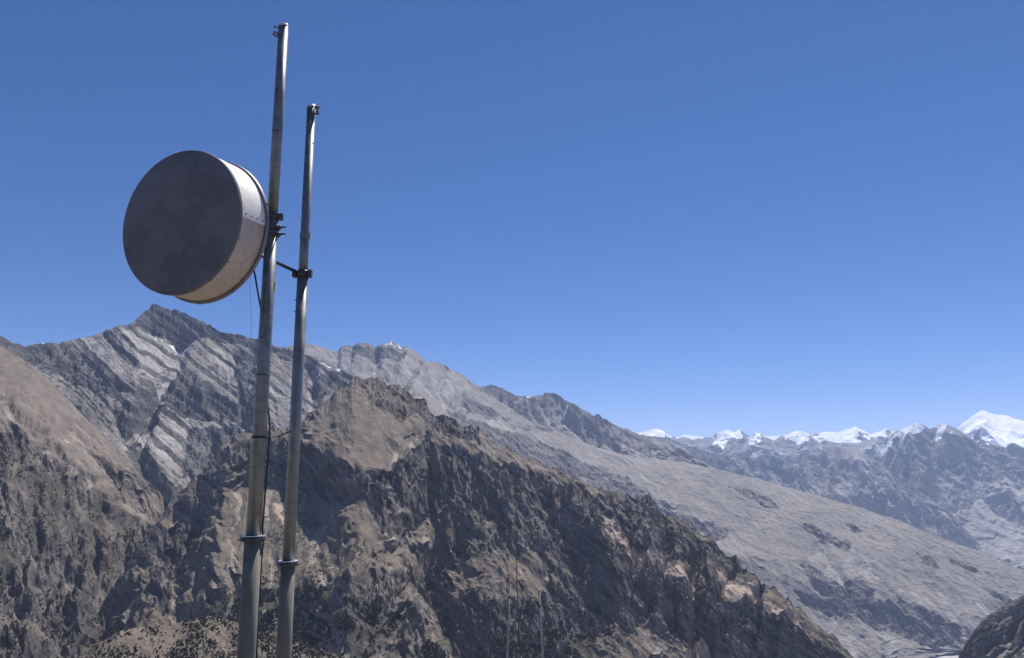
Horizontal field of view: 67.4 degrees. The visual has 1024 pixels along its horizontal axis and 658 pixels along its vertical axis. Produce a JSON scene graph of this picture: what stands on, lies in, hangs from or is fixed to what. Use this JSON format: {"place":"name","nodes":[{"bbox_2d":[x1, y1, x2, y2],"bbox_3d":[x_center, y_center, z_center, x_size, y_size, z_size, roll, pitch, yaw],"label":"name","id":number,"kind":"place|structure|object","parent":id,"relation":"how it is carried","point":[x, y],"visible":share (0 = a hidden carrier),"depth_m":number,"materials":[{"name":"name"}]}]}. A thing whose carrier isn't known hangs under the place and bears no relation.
{"place":"outdoors","nodes":[
{"label":"outdoors","id":0,"kind":"place"},
{"bbox_2d":[0,346,167,657],"bbox_3d":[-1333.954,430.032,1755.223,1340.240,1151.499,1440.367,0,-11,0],"label":"hill","id":1,"kind":"structure","parent":0,"point":[47,426],"depth_m":1778.78,"materials":[{"name":"stone"}]},
{"bbox_2d":[0,303,354,503],"bbox_3d":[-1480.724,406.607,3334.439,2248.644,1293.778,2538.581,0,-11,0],"label":"mountain","id":2,"kind":"structure","parent":0,"point":[160,398],"depth_m":3546.45,"materials":[{"name":"grey stone"}]},
{"bbox_2d":[80,616,342,657],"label":"hill","id":3,"kind":"structure","parent":0,"point":[222,638],"depth_m":898.92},
{"bbox_2d":[98,376,852,657],"bbox_3d":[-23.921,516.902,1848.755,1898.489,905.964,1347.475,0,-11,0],"label":"hill","id":4,"kind":"structure","parent":0,"point":[451,518],"depth_m":1785.05,"materials":[{"name":"grey stone"}]},
{"bbox_2d":[0,450,598,657],"bbox_3d":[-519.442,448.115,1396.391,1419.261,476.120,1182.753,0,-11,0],"label":"scrub","id":5,"kind":"object","parent":4,"relation":"on","point":[424,650],"visible":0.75,"depth_m":1490.65,"materials":[{"name":"green plant"}]},
{"bbox_2d":[0,0,1023,437],"label":"sky","id":6,"kind":"structure","parent":0,"point":[703,218],"materials":[{"name":"blue"}]},
{"bbox_2d":[481,385,713,467],"bbox_3d":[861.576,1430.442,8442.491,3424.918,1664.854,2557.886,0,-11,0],"label":"mountain","id":7,"kind":"structure","parent":0,"point":[554,411],"depth_m":8411.36,"materials":[{"name":"grey stone"}]},
{"bbox_2d":[285,341,1023,657],"bbox_3d":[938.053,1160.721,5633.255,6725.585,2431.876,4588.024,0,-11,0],"label":"mountain","id":8,"kind":"structure","parent":0,"point":[858,582],"depth_m":5579.86,"materials":[{"name":"grey stone"}]},
{"bbox_2d":[638,427,893,461],"bbox_3d":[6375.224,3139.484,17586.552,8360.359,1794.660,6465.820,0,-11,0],"label":"mountain","id":9,"kind":"structure","parent":0,"point":[797,445],"depth_m":17210.51,"materials":[{"name":"white snow"}]},
{"bbox_2d":[651,436,981,552],"bbox_3d":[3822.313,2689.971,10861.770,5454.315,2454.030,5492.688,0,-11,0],"label":"mountain","id":10,"kind":"structure","parent":0,"point":[852,476],"depth_m":11010.84,"materials":[{"name":"grey stone"}]},
{"bbox_2d":[929,651,960,657],"bbox_3d":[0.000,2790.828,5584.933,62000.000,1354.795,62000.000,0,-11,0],"label":"valley floor","id":11,"kind":"structure","parent":0,"point":[953,655],"depth_m":4535.29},
{"bbox_2d":[868,423,1023,569],"bbox_3d":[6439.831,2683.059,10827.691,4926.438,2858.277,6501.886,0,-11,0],"label":"mountain","id":12,"kind":"structure","parent":0,"point":[974,488],"depth_m":11040.36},
{"bbox_2d":[957,410,1023,458],"bbox_3d":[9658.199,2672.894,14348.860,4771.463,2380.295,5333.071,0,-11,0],"label":"mountain","id":13,"kind":"structure","parent":0,"point":[1004,434],"depth_m":14078.79,"materials":[{"name":"white snow"}]},
{"bbox_2d":[958,595,1023,657],"bbox_3d":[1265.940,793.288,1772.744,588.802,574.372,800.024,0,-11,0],"label":"hill","id":14,"kind":"structure","parent":0,"point":[999,633],"depth_m":1837.83,"materials":[{"name":"grey stone"}]},
{"bbox_3d":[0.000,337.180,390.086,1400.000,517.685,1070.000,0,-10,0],"label":"ground","id":15,"kind":"structure","parent":0,"visible":0},
{"bbox_2d":[237,22,288,657],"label":"mast pole","id":16,"kind":"object","parent":15,"relation":"on","point":[253,538],"visible":0.97,"depth_m":5.67,"materials":[{"name":"metal"}]},
{"bbox_2d":[123,150,312,304],"bbox_3d":[-2.075,-0.636,5.870,1.056,1.070,1.302,-4,-11,19],"label":"dish antenna","id":17,"kind":"object","parent":16,"relation":"attached to","point":[196,226],"visible":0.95,"depth_m":5.28,"materials":[{"name":"paint"}]},
{"bbox_2d":[241,280,251,545],"bbox_3d":[-2.014,0.510,5.589,0.224,2.081,0.104,5,-11,-23],"label":"wire","id":18,"kind":"object","parent":17,"relation":"hanging from","point":[247,423],"visible":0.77,"depth_m":5.62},
{"bbox_2d":[253,270,270,657],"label":"cable","id":19,"kind":"object","parent":16,"relation":"hanging from","point":[264,494],"visible":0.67,"depth_m":5.58,"materials":[{"name":"black rubber"}]},
{"bbox_2d":[251,431,289,438],"bbox_3d":[-1.836,0.801,5.839,0.112,0.078,0.481,-1,-11,8],"label":"tie strap","id":20,"kind":"object","parent":16,"relation":"attached to","point":[266,437],"visible":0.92,"depth_m":5.69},
{"bbox_2d":[274,104,319,657],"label":"mast pole","id":21,"kind":"object","parent":15,"relation":"on","point":[288,563],"visible":0.99,"depth_m":6.10,"materials":[{"name":"metal"}]},
{"bbox_2d":[506,580,510,657],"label":"thin mast","id":22,"kind":"object","parent":15,"relation":"on","point":[508,620],"visible":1,"depth_m":20.89,"materials":[{"name":"grey metal"}]},
{"bbox_2d":[516,557,520,657],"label":"thin mast","id":23,"kind":"object","parent":15,"relation":"on","point":[518,610],"visible":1,"depth_m":22.84,"materials":[{"name":"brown metal"}]},
{"bbox_2d":[538,589,543,657],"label":"thin mast","id":24,"kind":"object","parent":15,"relation":"on","point":[541,625],"visible":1,"depth_m":21.80,"materials":[{"name":"grey metal"}]}
]}

